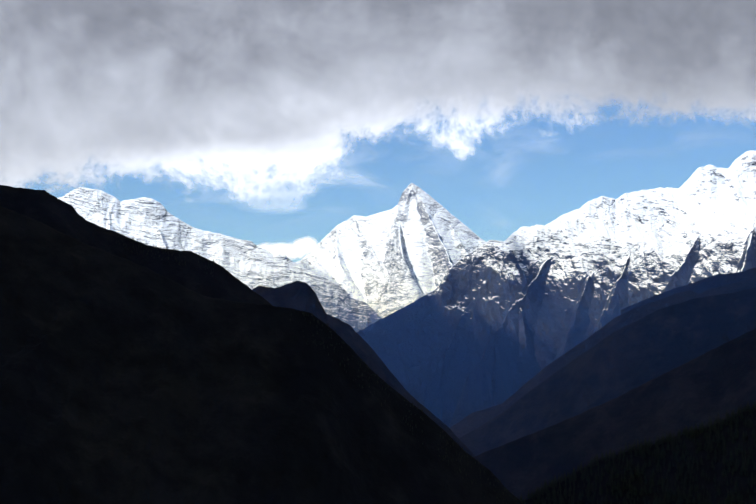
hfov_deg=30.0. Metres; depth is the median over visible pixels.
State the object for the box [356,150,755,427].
massif
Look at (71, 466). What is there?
ridge
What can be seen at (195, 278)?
ridge
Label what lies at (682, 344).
ridge
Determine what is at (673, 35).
cloud
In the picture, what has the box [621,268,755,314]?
ridge
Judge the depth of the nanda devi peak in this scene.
27222.46 m
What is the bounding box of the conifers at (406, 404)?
[290,312,516,503]
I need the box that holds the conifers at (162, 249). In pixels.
[116,232,213,275]
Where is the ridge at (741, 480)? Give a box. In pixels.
[525,408,755,503]
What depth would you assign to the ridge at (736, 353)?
4783.15 m
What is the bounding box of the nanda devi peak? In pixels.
[295,183,485,317]
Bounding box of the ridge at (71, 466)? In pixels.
[0,206,523,503]
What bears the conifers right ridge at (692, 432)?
on the ridge at (741, 480)
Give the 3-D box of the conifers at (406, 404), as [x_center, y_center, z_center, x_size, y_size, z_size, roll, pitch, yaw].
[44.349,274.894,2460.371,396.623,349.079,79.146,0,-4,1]
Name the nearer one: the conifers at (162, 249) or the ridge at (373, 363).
the conifers at (162, 249)
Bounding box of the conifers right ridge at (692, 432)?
[518,401,755,503]
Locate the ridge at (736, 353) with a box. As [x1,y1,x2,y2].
[473,328,755,499]
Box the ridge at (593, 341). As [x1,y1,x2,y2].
[450,277,755,437]
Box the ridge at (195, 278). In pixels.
[0,185,270,304]
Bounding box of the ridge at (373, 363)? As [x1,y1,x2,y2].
[252,281,474,456]
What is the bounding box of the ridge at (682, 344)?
[459,287,755,455]
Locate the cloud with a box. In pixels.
[0,0,755,261]
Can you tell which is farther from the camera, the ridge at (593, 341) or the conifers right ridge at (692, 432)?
the ridge at (593, 341)
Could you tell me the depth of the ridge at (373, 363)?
5949.75 m

